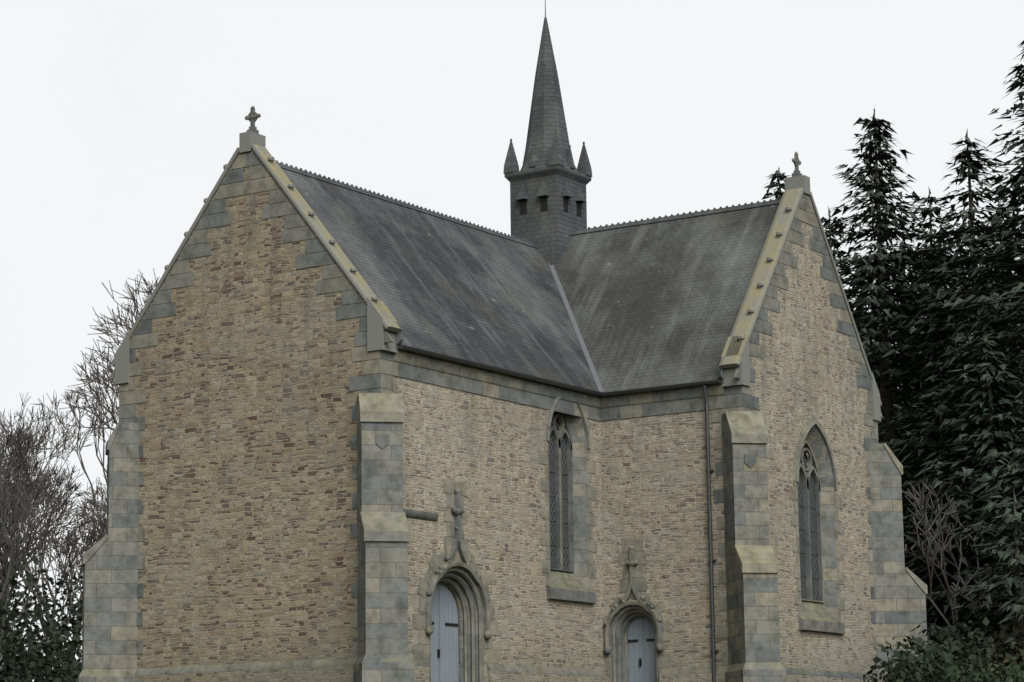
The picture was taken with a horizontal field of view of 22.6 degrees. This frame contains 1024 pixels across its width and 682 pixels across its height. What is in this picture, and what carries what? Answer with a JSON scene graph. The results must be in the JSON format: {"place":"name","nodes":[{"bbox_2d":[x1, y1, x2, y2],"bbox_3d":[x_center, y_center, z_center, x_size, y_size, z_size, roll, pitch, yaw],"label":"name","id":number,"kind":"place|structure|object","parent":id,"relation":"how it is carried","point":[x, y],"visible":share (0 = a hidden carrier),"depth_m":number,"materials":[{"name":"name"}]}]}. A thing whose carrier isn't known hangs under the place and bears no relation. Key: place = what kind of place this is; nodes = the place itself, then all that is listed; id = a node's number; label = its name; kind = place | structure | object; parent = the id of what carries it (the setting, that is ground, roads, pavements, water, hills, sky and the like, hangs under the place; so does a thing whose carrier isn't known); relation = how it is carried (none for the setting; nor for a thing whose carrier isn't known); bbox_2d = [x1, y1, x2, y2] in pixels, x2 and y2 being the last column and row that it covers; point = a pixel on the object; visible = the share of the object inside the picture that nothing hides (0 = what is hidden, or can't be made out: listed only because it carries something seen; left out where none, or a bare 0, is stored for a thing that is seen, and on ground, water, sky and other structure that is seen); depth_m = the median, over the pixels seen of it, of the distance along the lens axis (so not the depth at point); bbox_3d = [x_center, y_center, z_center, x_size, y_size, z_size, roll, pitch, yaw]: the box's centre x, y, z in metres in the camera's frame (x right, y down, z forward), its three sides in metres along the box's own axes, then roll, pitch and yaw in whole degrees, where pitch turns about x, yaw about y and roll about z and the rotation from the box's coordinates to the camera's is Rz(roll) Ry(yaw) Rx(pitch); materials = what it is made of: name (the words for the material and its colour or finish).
{"place":"outdoors","nodes":[
{"label":"outdoors","id":0,"kind":"place"},
{"bbox_2d":[119,150,391,668],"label":"gable wall","id":1,"kind":"structure","parent":0,"point":[247,547],"depth_m":53.49,"materials":[{"name":"beige stone"}]},
{"bbox_2d":[0,0,1023,681],"label":"sky","id":2,"kind":"structure","parent":0,"point":[119,119],"materials":[{"name":"white"}]},
{"bbox_2d":[728,197,877,672],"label":"gable wall","id":3,"kind":"structure","parent":0,"point":[805,369],"depth_m":60.10,"materials":[{"name":"beige stone"}]},
{"bbox_2d":[761,40,1023,665],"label":"conifer","id":4,"kind":"object","parent":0,"point":[958,371],"depth_m":76.97,"materials":[{"name":"green plant"}]},
{"bbox_3d":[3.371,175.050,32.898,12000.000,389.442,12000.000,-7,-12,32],"label":"terrain","id":5,"kind":"structure","parent":0,"visible":0},
{"bbox_2d":[78,106,885,681],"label":"mouldings","id":6,"kind":"object","parent":5,"relation":"on","point":[556,592],"visible":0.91,"depth_m":56.97,"materials":[{"name":"stone"}]},
{"bbox_2d":[392,348,604,681],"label":"stone wall","id":7,"kind":"structure","parent":5,"relation":"on","point":[486,449],"depth_m":55.08,"materials":[{"name":"stone"}]},
{"bbox_2d":[281,168,599,391],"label":"roof slope","id":8,"kind":"structure","parent":7,"relation":"on","point":[443,286],"depth_m":57.45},
{"bbox_2d":[396,332,401,344],"bbox_3d":[-5.373,-1.783,54.645,7.535,4.578,0.170,-7,-12,32],"label":"nave flashing","id":9,"kind":"object","parent":8,"relation":"on","point":[398,339],"visible":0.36,"depth_m":52.23,"materials":[{"name":"grey metal"}]},
{"bbox_2d":[276,160,536,247],"bbox_3d":[-2.415,-3.148,59.536,0.200,0.160,11.077,-7,-12,32],"label":"ridge cresting","id":10,"kind":"object","parent":8,"relation":"on","point":[392,200],"visible":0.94,"depth_m":59.27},
{"bbox_2d":[431,583,655,681],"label":"doors","id":11,"kind":"structure","parent":7,"relation":"attached to","point":[444,640],"depth_m":53.78,"materials":[{"name":"paint"}]},
{"bbox_2d":[432,622,654,665],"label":"door hardware","id":12,"kind":"object","parent":11,"relation":"attached to","point":[454,624],"depth_m":57.72,"materials":[{"name":"grey metal"}]},
{"bbox_2d":[549,412,818,600],"bbox_3d":[3.970,3.735,58.599,7.139,4.330,0.768,3,-11,-20],"label":"window glass","id":13,"kind":"object","parent":7,"relation":"in","point":[813,535],"visible":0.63,"depth_m":58.08,"materials":[{"name":"grey glass"}]},
{"bbox_2d":[77,349,927,681],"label":"buttresses","id":14,"kind":"structure","parent":5,"relation":"on","point":[109,601],"depth_m":55.02,"materials":[{"name":"stone"}]},
{"bbox_2d":[108,152,882,673],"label":"quoins","id":15,"kind":"object","parent":14,"relation":"on","point":[382,382],"visible":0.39,"depth_m":55.13,"materials":[{"name":"stone"}]},
{"bbox_2d":[111,131,881,420],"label":"copings","id":16,"kind":"object","parent":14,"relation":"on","point":[734,355],"visible":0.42,"depth_m":55.74,"materials":[{"name":"stone"}]},
{"bbox_2d":[81,393,927,593],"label":"buttress caps","id":17,"kind":"object","parent":14,"relation":"on","point":[746,426],"visible":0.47,"depth_m":54.58,"materials":[{"name":"stone"}]},
{"bbox_2d":[135,666,879,681],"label":"wall plinth","id":18,"kind":"structure","parent":5,"relation":"on","point":[334,674],"depth_m":53.33,"materials":[{"name":"beige stone"}]},
{"bbox_2d":[0,268,1021,679],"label":"bare trees","id":19,"kind":"object","parent":5,"relation":"on","point":[24,488],"visible":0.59,"depth_m":113.27,"materials":[{"name":"grey plant"}]},
{"bbox_2d":[0,518,1022,681],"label":"bushes","id":20,"kind":"object","parent":5,"relation":"on","point":[27,663],"visible":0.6,"depth_m":91.40,"materials":[{"name":"green plant"}]},
{"bbox_2d":[398,345,720,681],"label":"gutter pipes","id":21,"kind":"object","parent":5,"relation":"on","point":[533,378],"visible":0.52,"depth_m":56.82,"materials":[{"name":"grey metal"}]},
{"bbox_2d":[412,387,844,681],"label":"surround stones","id":22,"kind":"object","parent":5,"relation":"on","point":[421,649],"visible":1,"depth_m":57.15,"materials":[{"name":"stone"}]},
{"bbox_2d":[600,386,727,681],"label":"wall","id":23,"kind":"structure","parent":5,"relation":"on","point":[653,483],"depth_m":57.58,"materials":[{"name":"stone"}]},
{"bbox_2d":[554,204,778,391],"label":"roof slope","id":24,"kind":"structure","parent":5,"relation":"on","point":[655,304],"depth_m":60.63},
{"bbox_2d":[547,261,603,391],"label":"roof valleys","id":25,"kind":"object","parent":24,"relation":"on","point":[578,334],"visible":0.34,"depth_m":61.15,"materials":[{"name":"grey metal"}]},
{"bbox_2d":[503,0,591,264],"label":"spire tower","id":26,"kind":"structure","parent":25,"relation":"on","point":[552,172],"depth_m":64.49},
{"bbox_2d":[520,196,580,216],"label":"belfry openings","id":27,"kind":"object","parent":26,"relation":"in","point":[543,202],"visible":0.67,"depth_m":64.23,"materials":[{"name":"black"}]},
{"bbox_2d":[571,198,780,234],"bbox_3d":[4.035,-3.042,62.681,6.203,0.160,0.200,-7,-12,32],"label":"ridge cresting","id":28,"kind":"object","parent":24,"relation":"on","point":[680,216],"visible":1,"depth_m":62.62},
{"bbox_2d":[717,368,723,379],"bbox_3d":[6.601,-1.055,60.645,0.170,4.935,7.544,-7,-12,32],"label":"transept flashing","id":29,"kind":"object","parent":24,"relation":"on","point":[721,375],"visible":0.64,"depth_m":57.18,"materials":[{"name":"grey metal"}]},
{"bbox_2d":[894,641,1023,681],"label":"shrub foliage","id":30,"kind":"object","parent":5,"relation":"on","point":[952,672],"visible":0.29,"depth_m":55.47,"materials":[{"name":"green plant"}]},
{"bbox_2d":[961,624,1023,673],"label":"leaves","id":31,"kind":"object","parent":5,"relation":"on","point":[1016,631],"visible":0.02,"depth_m":60.59,"materials":[{"name":"green plant"}]}
]}

